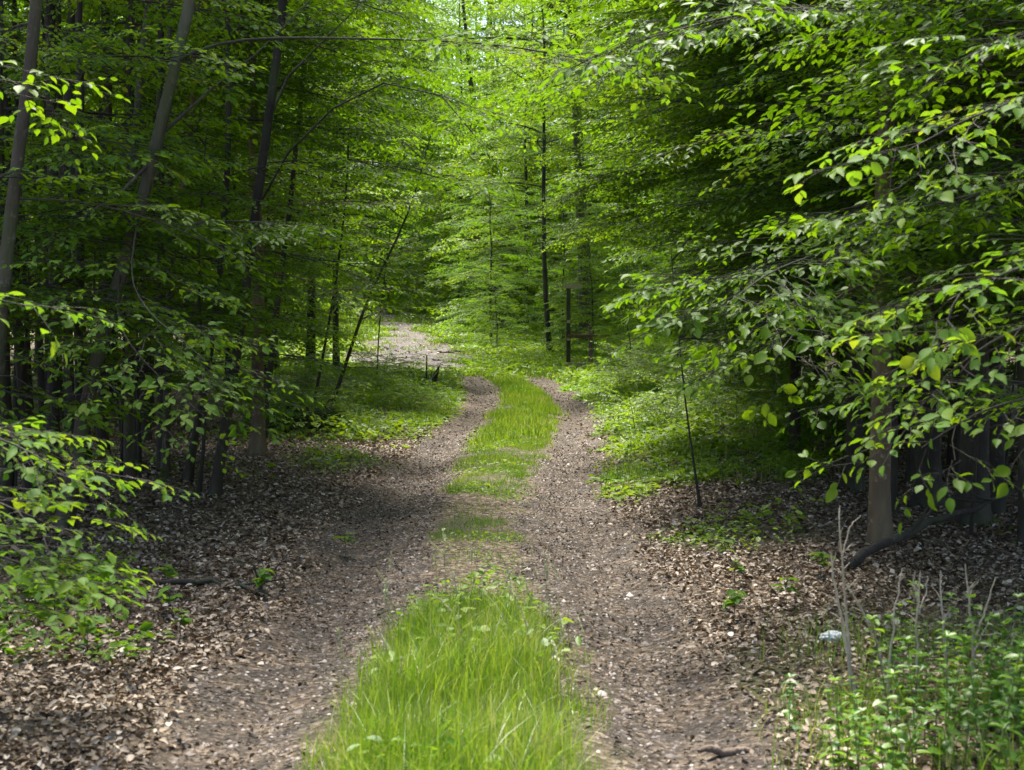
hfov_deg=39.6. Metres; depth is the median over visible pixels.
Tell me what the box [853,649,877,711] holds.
leafy weed
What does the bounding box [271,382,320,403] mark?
shrub
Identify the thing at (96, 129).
beech tree
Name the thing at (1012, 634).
dead stem
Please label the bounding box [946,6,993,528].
beech tree
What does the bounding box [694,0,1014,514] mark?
beech tree
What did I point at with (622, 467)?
verge grass
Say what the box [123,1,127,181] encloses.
young beech
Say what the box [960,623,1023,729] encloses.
leafy weed
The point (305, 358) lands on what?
beech sapling
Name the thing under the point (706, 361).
beech tree
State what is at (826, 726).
leafy weed
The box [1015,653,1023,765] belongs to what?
leafy weed
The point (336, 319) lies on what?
beech tree
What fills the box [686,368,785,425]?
shrub
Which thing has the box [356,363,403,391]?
shrub
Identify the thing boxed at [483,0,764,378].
beech tree
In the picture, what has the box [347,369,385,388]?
shrub
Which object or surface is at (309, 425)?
shrub
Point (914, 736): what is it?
leafy weed
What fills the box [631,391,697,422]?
shrub
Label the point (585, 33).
beech tree
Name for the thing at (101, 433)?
beech tree
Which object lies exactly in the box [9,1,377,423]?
beech tree
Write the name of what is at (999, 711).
leafy weed
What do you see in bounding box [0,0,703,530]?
beech tree
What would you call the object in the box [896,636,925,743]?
leafy weed
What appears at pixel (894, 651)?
leafy weed
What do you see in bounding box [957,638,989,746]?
leafy weed
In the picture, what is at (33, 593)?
beech seedling
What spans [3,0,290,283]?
beech tree
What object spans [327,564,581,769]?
strip weeds
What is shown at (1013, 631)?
leafy weed
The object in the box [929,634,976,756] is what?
leafy weed
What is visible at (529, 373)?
meadow grass
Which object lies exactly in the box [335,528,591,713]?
seeding grass
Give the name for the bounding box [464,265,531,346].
beech tree
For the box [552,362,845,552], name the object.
undergrowth
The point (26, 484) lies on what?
young beech
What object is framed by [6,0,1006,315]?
wood
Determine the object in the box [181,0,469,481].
beech tree
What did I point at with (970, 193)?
thin sapling
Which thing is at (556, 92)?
beech tree
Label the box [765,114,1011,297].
thin sapling
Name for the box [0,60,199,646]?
beech tree
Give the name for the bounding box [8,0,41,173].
beech tree
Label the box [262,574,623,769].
tall grass
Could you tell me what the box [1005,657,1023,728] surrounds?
leafy weed
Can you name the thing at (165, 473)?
beech tree
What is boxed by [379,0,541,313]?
beech tree
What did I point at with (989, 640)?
leafy weed
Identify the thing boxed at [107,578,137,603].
beech seedling
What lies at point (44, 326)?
thin sapling
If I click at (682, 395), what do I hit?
shrub
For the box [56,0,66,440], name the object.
young beech
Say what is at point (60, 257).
thin sapling
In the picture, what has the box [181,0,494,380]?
beech tree
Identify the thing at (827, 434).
shrub
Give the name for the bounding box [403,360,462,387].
shrub
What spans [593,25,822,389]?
beech tree
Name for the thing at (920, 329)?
thin sapling
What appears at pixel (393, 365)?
shrub
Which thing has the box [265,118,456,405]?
beech sapling
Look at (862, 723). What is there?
leafy weed
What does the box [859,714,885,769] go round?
leafy weed
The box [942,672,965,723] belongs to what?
leafy weed
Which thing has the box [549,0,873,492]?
beech tree
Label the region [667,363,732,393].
shrub
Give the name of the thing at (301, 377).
shrub
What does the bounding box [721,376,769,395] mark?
shrub
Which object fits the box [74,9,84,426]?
young beech
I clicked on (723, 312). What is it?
beech tree
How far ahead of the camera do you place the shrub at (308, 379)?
23.98 m
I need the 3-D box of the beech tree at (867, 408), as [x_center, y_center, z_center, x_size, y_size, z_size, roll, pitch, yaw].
[5.051,-2.391,15.479,5.512,6.863,4.708,-2,4,-42]
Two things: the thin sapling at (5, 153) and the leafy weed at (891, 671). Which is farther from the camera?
the thin sapling at (5, 153)
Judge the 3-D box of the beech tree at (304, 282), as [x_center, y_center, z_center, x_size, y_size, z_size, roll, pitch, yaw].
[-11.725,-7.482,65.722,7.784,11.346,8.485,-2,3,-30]
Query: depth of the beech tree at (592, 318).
43.68 m
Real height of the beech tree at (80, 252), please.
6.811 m
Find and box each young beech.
[0,1,37,507]
[7,71,20,279]
[12,1,33,415]
[13,0,18,424]
[18,1,63,420]
[32,78,44,430]
[41,2,48,426]
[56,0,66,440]
[65,205,74,440]
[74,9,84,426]
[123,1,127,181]
[126,1,141,466]
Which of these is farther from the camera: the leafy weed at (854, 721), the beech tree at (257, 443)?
the beech tree at (257, 443)
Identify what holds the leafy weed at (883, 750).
on the ground at (666, 742)
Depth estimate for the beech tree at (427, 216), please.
90.79 m
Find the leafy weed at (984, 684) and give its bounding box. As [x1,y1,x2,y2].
[981,662,1002,715]
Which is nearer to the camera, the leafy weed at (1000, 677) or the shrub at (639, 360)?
the leafy weed at (1000, 677)
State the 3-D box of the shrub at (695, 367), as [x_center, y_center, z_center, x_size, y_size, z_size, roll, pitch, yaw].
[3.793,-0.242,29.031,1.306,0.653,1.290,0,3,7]
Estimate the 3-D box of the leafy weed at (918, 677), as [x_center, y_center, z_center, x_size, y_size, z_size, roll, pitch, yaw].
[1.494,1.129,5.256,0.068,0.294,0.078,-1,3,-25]
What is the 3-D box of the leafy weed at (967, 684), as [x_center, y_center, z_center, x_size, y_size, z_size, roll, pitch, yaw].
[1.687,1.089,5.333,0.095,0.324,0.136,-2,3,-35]
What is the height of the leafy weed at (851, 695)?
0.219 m
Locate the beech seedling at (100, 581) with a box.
[93,572,106,595]
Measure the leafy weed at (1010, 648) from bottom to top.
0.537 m
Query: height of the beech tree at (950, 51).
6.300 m
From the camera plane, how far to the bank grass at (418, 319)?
68.69 m
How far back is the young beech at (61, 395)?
20.21 m
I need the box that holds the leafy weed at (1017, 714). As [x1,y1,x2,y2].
[1000,650,1023,753]
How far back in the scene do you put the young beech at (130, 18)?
13.46 m
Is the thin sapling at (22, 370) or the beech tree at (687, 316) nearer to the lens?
the thin sapling at (22, 370)
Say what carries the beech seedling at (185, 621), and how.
on the ground at (666, 742)
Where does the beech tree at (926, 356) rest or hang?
on the ground at (666, 742)
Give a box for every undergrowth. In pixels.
[206,364,467,475]
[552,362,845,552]
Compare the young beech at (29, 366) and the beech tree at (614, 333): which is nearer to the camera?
the young beech at (29, 366)
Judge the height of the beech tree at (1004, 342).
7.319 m
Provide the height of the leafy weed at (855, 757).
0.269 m
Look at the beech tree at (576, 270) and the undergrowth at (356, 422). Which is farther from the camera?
the beech tree at (576, 270)
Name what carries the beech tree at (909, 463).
on the ground at (666, 742)
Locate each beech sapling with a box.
[30,95,396,495]
[201,0,390,406]
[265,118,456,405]
[332,213,457,385]
[636,224,816,505]
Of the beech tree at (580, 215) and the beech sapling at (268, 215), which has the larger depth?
the beech tree at (580, 215)
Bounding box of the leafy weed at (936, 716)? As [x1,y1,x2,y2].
[921,677,950,754]
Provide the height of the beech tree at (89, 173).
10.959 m
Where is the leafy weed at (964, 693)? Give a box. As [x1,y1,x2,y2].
[953,666,983,731]
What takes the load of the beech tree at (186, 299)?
on the ground at (666, 742)
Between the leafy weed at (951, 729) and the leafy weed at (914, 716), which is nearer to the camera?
the leafy weed at (951, 729)
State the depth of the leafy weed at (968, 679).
5.19 m
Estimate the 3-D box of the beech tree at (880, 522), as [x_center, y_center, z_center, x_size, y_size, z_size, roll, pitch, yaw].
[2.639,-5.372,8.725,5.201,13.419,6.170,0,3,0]
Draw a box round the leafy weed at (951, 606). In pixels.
[942,592,965,656]
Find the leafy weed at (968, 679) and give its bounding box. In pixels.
[957,648,980,730]
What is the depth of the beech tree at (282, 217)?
26.27 m
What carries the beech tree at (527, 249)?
on the ground at (666, 742)
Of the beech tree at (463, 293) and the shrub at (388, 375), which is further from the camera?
the beech tree at (463, 293)
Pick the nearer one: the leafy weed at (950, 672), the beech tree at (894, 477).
the leafy weed at (950, 672)
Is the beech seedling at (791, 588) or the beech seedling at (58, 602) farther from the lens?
the beech seedling at (791, 588)
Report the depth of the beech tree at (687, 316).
30.39 m
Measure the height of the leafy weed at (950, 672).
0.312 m
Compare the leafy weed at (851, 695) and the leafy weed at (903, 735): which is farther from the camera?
the leafy weed at (851, 695)
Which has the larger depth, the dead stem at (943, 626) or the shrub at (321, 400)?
the shrub at (321, 400)
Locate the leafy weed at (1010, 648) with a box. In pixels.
[984,593,1023,740]
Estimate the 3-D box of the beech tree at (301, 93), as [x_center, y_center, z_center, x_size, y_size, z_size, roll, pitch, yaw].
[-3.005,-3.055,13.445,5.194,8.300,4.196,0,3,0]
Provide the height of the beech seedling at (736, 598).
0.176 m
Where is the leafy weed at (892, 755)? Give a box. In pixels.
[880,728,908,769]
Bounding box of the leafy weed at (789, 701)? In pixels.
[780,673,802,736]
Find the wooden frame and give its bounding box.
[564,283,609,366]
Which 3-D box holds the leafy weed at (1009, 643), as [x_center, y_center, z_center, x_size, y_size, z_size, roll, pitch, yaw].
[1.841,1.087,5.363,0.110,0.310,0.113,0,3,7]
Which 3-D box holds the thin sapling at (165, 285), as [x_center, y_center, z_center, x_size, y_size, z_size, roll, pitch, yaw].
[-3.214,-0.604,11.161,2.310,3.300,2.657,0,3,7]
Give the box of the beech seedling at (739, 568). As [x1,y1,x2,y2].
[729,558,745,586]
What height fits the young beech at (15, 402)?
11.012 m
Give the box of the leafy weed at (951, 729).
[927,630,961,769]
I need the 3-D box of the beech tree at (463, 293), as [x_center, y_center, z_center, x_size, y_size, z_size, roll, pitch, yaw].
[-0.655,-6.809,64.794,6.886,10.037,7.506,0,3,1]
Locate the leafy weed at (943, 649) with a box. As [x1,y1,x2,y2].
[934,620,953,696]
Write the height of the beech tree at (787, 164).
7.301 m
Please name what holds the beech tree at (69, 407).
on the ground at (666, 742)
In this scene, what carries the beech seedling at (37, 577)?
on the ground at (666, 742)
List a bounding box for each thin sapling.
[0,95,260,367]
[0,142,139,323]
[0,146,61,217]
[0,178,158,518]
[0,191,58,323]
[0,231,78,346]
[3,75,283,478]
[10,116,218,425]
[14,239,117,270]
[19,132,276,482]
[22,170,232,441]
[735,115,1008,491]
[755,104,1015,285]
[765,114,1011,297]
[780,81,1015,440]
[799,79,1006,478]
[806,113,1021,539]
[841,125,1023,355]
[864,182,1019,280]
[896,149,1014,349]
[902,113,1015,293]
[910,262,1016,483]
[960,265,1023,316]
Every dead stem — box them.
[830,551,856,706]
[838,505,860,698]
[845,579,894,693]
[885,568,910,703]
[906,571,928,705]
[932,570,950,695]
[964,564,995,707]
[976,623,1022,715]
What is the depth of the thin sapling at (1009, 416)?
11.69 m
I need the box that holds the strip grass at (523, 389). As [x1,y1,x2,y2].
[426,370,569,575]
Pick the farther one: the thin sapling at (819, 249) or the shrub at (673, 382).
the shrub at (673, 382)
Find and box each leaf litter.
[0,418,1017,556]
[0,538,1023,769]
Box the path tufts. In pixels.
[345,307,469,370]
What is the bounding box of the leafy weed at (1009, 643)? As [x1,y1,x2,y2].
[986,632,1010,697]
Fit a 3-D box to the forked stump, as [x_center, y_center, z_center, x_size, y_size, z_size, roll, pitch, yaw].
[-1.744,-0.227,30.392,0.410,0.850,0.242,0,3,0]
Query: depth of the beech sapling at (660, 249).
11.23 m
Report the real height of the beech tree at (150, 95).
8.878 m
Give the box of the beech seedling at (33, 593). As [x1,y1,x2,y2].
[25,581,45,605]
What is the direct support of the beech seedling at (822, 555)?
on the ground at (666, 742)
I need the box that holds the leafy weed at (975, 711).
[956,664,986,758]
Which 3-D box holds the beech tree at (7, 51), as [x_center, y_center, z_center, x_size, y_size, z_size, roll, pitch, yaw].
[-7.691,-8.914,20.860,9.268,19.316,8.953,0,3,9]
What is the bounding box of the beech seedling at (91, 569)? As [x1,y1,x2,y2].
[80,561,104,577]
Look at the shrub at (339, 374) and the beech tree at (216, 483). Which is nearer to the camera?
the beech tree at (216, 483)
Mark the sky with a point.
(483, 22)
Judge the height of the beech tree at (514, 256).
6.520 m
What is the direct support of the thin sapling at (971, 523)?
on the ground at (666, 742)
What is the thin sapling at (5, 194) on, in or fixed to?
on the ground at (666, 742)
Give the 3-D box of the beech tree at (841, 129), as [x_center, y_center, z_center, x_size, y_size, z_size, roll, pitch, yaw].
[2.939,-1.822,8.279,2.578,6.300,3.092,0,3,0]
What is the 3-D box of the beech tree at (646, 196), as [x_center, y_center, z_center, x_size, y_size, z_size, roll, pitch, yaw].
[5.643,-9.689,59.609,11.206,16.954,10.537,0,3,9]
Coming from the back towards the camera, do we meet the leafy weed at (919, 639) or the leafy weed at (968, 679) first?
the leafy weed at (919, 639)
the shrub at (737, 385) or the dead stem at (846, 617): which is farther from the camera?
the shrub at (737, 385)
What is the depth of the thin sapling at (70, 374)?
11.98 m
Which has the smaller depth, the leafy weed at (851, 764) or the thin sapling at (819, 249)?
the leafy weed at (851, 764)
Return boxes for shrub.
[234,386,336,431]
[264,382,353,433]
[265,345,366,402]
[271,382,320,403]
[275,363,344,400]
[275,364,338,395]
[277,360,352,391]
[294,370,371,415]
[316,368,360,387]
[329,344,404,384]
[329,365,381,390]
[344,346,431,398]
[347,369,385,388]
[350,353,418,379]
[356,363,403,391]
[387,379,448,413]
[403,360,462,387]
[580,386,677,434]
[583,341,664,381]
[583,348,656,388]
[610,347,676,377]
[622,354,676,381]
[628,369,734,423]
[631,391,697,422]
[642,361,687,384]
[652,359,732,401]
[655,344,702,370]
[659,357,709,372]
[663,367,709,380]
[666,376,744,418]
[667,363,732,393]
[669,358,712,377]
[674,348,782,403]
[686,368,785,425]
[712,368,767,391]
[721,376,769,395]
[726,353,891,452]
[744,364,822,401]
[744,385,787,399]
[774,385,830,433]
[784,394,869,443]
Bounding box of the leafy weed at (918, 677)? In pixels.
[904,651,929,724]
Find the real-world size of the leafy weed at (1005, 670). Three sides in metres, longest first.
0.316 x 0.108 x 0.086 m
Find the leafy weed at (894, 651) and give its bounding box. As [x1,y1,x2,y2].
[885,637,901,682]
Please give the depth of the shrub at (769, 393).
23.07 m
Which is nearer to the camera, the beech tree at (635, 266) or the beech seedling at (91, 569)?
the beech seedling at (91, 569)
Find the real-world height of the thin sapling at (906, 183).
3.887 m
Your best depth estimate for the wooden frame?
38.89 m
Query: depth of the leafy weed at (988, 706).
4.79 m
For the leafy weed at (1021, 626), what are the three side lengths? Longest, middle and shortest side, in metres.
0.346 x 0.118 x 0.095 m
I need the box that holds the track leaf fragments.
[119,443,827,769]
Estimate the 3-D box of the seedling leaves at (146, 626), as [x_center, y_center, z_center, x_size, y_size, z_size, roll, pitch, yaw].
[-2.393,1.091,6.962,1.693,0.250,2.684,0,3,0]
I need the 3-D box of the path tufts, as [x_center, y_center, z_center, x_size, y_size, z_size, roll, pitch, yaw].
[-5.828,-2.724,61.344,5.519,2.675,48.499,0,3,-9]
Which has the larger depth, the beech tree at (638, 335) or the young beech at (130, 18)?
the beech tree at (638, 335)
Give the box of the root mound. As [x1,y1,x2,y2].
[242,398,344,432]
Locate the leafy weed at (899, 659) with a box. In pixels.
[867,646,905,714]
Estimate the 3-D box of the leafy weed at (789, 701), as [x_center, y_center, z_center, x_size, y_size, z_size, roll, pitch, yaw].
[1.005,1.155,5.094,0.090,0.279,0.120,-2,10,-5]
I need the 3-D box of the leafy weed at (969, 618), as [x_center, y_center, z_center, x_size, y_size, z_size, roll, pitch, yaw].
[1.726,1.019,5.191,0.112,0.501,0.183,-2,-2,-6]
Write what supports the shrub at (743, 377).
on the ground at (666, 742)
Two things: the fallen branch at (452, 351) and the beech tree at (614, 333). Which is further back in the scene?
the fallen branch at (452, 351)
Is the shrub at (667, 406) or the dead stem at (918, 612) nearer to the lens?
the dead stem at (918, 612)
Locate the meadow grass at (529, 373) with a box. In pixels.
[74,323,808,382]
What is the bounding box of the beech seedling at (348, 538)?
[333,533,356,553]
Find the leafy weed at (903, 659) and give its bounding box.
[893,603,914,694]
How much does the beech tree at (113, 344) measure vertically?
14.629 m
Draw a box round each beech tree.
[0,0,276,434]
[0,0,306,519]
[0,0,481,502]
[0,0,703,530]
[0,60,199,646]
[0,131,198,472]
[3,0,122,180]
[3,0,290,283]
[3,0,331,459]
[4,0,300,452]
[4,1,67,217]
[4,2,401,451]
[5,0,242,212]
[5,0,288,420]
[5,0,310,399]
[6,3,179,373]
[7,0,204,335]
[7,60,120,404]
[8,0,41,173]
[8,0,442,455]
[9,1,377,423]
[28,0,419,394]
[29,0,374,262]
[39,6,368,392]
[44,0,334,462]
[84,0,307,437]
[84,5,303,355]
[85,83,277,386]
[116,0,326,490]
[133,0,537,498]
[137,0,440,442]
[155,17,421,370]
[156,0,434,468]
[160,0,412,479]
[180,134,355,315]
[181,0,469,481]
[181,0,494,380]
[183,0,491,390]
[183,62,382,334]
[188,0,511,372]
[314,25,397,306]
[325,70,444,296]
[362,82,483,288]
[375,90,538,313]
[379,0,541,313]
[386,0,659,345]
[422,124,555,323]
[425,23,620,331]
[425,165,560,339]
[434,36,686,327]
[436,70,608,315]
[442,0,642,351]
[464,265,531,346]
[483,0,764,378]
[489,0,849,435]
[491,0,654,264]
[496,0,1014,453]
[497,173,635,341]
[513,0,699,327]
[520,0,1023,546]
[530,101,708,338]
[532,1,698,357]
[542,214,642,356]
[548,0,920,484]
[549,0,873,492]
[552,0,735,371]
[574,0,1003,409]
[587,276,668,369]
[589,2,774,374]
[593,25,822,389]
[601,17,896,396]
[605,0,1011,404]
[608,0,1002,445]
[608,14,1012,507]
[612,0,851,376]
[613,123,728,347]
[628,162,828,340]
[636,159,787,364]
[643,121,824,375]
[651,0,1015,245]
[658,161,806,372]
[662,224,834,359]
[693,0,1023,327]
[693,158,951,396]
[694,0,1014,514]
[720,0,1023,304]
[735,58,1014,195]
[748,116,1015,361]
[763,54,1017,464]
[767,13,1023,534]
[785,0,1023,354]
[795,0,917,516]
[919,0,1023,67]
[942,66,1016,404]
[942,287,1014,399]
[943,280,1014,385]
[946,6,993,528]
[946,11,963,467]
[1015,0,1023,545]
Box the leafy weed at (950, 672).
[931,650,959,734]
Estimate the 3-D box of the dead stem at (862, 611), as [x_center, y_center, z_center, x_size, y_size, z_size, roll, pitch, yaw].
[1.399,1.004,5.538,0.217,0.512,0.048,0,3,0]
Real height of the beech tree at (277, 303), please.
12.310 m
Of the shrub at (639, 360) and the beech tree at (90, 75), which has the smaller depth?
the beech tree at (90, 75)
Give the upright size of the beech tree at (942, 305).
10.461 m
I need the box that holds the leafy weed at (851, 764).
[836,713,857,769]
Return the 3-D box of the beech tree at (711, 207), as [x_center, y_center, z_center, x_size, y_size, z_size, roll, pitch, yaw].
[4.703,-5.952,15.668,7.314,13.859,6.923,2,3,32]
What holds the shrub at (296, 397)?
on the ground at (666, 742)
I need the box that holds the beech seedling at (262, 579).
[252,568,274,597]
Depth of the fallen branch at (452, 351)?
44.97 m
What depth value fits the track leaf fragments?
7.44 m
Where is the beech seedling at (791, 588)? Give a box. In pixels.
[770,577,800,604]
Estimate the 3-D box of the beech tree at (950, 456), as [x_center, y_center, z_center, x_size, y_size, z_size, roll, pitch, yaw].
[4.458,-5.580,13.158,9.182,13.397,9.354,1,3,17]
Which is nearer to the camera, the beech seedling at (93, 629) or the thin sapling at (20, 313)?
the beech seedling at (93, 629)
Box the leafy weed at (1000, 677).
[987,650,1012,707]
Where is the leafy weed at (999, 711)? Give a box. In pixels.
[982,684,1012,758]
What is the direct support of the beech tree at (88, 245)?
on the ground at (666, 742)
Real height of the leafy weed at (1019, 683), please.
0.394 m
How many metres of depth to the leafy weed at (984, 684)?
5.17 m
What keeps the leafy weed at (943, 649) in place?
on the ground at (666, 742)
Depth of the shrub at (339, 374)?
26.43 m
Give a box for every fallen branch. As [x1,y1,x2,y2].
[47,550,290,595]
[437,348,469,352]
[844,488,1016,571]
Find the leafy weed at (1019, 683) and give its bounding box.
[1006,634,1023,740]
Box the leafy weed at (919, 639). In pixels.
[907,624,923,681]
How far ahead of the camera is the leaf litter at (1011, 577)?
6.78 m
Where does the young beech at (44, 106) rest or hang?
on the ground at (666, 742)
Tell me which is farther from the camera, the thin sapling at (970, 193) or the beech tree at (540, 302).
the beech tree at (540, 302)
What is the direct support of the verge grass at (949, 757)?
on the ground at (666, 742)
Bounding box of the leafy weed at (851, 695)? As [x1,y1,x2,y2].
[842,675,860,723]
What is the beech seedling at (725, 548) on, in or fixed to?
on the ground at (666, 742)
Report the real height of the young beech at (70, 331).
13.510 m
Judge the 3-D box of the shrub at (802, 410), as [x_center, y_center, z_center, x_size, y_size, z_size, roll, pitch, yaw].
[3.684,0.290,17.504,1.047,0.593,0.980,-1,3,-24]
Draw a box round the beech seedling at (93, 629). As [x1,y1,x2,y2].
[75,617,105,649]
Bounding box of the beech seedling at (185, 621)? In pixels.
[170,609,193,638]
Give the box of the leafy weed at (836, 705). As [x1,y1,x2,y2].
[822,676,850,769]
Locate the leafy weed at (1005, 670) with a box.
[989,645,1021,709]
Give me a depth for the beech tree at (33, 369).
19.38 m
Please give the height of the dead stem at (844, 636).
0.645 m
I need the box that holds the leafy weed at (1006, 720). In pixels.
[984,640,1023,769]
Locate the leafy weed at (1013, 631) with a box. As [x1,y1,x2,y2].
[999,621,1023,676]
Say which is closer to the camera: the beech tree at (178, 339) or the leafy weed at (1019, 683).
the leafy weed at (1019, 683)
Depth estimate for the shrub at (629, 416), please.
18.72 m
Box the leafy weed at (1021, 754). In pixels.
[1015,714,1023,758]
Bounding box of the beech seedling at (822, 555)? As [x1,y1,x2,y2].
[808,551,836,573]
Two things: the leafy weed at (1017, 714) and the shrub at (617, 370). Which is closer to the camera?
the leafy weed at (1017, 714)
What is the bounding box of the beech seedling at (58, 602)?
[40,590,69,614]
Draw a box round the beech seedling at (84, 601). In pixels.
[80,589,95,614]
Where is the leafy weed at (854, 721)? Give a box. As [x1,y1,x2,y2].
[841,709,868,769]
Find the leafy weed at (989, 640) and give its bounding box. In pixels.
[976,612,1003,739]
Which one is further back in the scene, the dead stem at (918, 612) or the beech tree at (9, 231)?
the beech tree at (9, 231)
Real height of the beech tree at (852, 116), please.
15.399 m
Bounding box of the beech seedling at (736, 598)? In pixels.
[722,589,747,621]
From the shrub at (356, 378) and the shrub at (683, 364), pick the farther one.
the shrub at (683, 364)
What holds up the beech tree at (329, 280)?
on the ground at (666, 742)
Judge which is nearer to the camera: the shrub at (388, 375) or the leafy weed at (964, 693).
the leafy weed at (964, 693)
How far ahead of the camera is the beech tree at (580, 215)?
46.65 m
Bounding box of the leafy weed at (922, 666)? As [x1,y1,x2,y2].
[914,652,935,762]
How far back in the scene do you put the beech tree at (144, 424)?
16.63 m
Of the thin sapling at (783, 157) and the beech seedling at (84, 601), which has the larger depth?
the thin sapling at (783, 157)
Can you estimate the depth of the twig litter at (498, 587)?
8.10 m
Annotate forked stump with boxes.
[424,354,439,382]
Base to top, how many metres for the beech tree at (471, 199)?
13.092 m
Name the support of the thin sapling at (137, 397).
on the ground at (666, 742)
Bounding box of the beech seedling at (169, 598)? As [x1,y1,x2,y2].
[154,586,182,619]
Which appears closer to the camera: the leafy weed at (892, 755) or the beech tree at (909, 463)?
the leafy weed at (892, 755)
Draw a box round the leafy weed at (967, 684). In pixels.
[943,630,975,704]
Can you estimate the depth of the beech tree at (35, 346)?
35.95 m
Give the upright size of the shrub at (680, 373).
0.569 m
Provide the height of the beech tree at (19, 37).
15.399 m
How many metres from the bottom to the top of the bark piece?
0.045 m
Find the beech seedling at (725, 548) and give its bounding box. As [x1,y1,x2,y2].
[716,539,734,563]
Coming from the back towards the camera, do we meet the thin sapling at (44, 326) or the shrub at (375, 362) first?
the shrub at (375, 362)
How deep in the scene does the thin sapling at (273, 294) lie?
12.04 m
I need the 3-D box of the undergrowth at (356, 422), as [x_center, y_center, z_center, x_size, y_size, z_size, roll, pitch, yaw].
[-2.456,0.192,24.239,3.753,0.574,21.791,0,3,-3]
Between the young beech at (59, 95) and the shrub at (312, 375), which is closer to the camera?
the young beech at (59, 95)
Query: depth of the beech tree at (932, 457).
10.95 m
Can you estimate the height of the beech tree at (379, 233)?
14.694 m
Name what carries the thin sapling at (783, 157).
on the ground at (666, 742)
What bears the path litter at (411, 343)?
on the ground at (666, 742)
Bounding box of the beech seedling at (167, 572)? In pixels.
[152,564,178,586]
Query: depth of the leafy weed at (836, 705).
4.59 m
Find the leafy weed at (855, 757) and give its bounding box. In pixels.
[850,707,869,769]
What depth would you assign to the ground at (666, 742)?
7.52 m
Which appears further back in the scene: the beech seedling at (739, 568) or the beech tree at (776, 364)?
the beech tree at (776, 364)
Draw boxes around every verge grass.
[240,372,845,498]
[727,582,1023,769]
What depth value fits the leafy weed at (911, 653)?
5.59 m
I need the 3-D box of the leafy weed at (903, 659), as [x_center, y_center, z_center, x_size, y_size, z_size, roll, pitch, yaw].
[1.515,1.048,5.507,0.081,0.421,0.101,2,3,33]
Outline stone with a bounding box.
[818,630,846,642]
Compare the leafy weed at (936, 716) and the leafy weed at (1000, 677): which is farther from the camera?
the leafy weed at (1000, 677)
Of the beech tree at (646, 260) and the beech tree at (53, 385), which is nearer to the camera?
the beech tree at (53, 385)
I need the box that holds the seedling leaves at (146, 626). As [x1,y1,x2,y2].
[0,548,198,681]
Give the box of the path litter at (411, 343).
[359,307,468,367]
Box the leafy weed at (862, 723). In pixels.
[850,693,877,759]
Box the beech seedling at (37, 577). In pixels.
[29,571,46,587]
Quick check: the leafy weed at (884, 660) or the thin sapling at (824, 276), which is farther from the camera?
the thin sapling at (824, 276)
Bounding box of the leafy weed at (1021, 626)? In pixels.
[1003,608,1023,680]
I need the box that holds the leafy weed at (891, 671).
[884,669,929,769]
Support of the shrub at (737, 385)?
on the ground at (666, 742)
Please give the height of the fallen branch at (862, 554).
0.424 m
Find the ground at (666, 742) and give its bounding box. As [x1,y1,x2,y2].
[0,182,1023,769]
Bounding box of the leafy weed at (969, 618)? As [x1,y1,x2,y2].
[965,594,1003,721]
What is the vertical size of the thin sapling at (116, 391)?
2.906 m
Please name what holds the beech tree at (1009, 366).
on the ground at (666, 742)
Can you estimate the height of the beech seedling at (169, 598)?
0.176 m
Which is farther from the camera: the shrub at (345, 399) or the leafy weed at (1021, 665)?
the shrub at (345, 399)
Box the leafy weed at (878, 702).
[865,614,901,742]
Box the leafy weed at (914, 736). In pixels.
[894,706,935,769]
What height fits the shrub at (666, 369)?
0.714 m
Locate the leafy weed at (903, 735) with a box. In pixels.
[880,702,909,769]
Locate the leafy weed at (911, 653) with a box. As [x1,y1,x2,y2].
[904,580,929,693]
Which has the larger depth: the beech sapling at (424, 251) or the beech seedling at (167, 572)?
the beech sapling at (424, 251)
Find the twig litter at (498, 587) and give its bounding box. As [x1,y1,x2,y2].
[0,475,1023,769]
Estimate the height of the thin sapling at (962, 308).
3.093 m
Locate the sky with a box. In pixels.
[3,0,644,179]
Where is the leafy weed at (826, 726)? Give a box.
[818,724,845,769]
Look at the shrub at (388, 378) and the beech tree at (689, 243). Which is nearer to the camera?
the beech tree at (689, 243)
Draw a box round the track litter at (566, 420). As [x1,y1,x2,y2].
[416,375,616,450]
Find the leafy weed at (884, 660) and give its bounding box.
[882,614,898,681]
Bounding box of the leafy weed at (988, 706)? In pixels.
[973,679,1003,751]
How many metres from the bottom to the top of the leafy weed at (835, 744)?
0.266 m
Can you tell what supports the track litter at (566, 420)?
on the ground at (666, 742)
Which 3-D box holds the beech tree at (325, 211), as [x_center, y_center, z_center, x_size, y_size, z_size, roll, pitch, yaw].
[-5.816,-5.203,27.556,7.282,11.301,6.487,3,4,44]
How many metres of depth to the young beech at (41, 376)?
17.87 m
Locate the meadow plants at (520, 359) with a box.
[74,322,825,381]
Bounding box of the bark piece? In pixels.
[697,744,752,756]
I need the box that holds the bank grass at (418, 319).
[176,293,600,329]
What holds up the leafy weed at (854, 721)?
on the ground at (666, 742)
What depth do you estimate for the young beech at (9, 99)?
19.81 m
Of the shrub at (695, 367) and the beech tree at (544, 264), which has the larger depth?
the beech tree at (544, 264)
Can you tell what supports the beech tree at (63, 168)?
on the ground at (666, 742)
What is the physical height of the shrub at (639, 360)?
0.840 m
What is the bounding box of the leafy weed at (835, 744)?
[826,715,853,769]
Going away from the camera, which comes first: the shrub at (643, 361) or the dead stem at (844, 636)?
the dead stem at (844, 636)
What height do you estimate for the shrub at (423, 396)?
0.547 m
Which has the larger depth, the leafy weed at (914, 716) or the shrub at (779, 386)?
the shrub at (779, 386)
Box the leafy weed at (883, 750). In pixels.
[865,719,900,769]

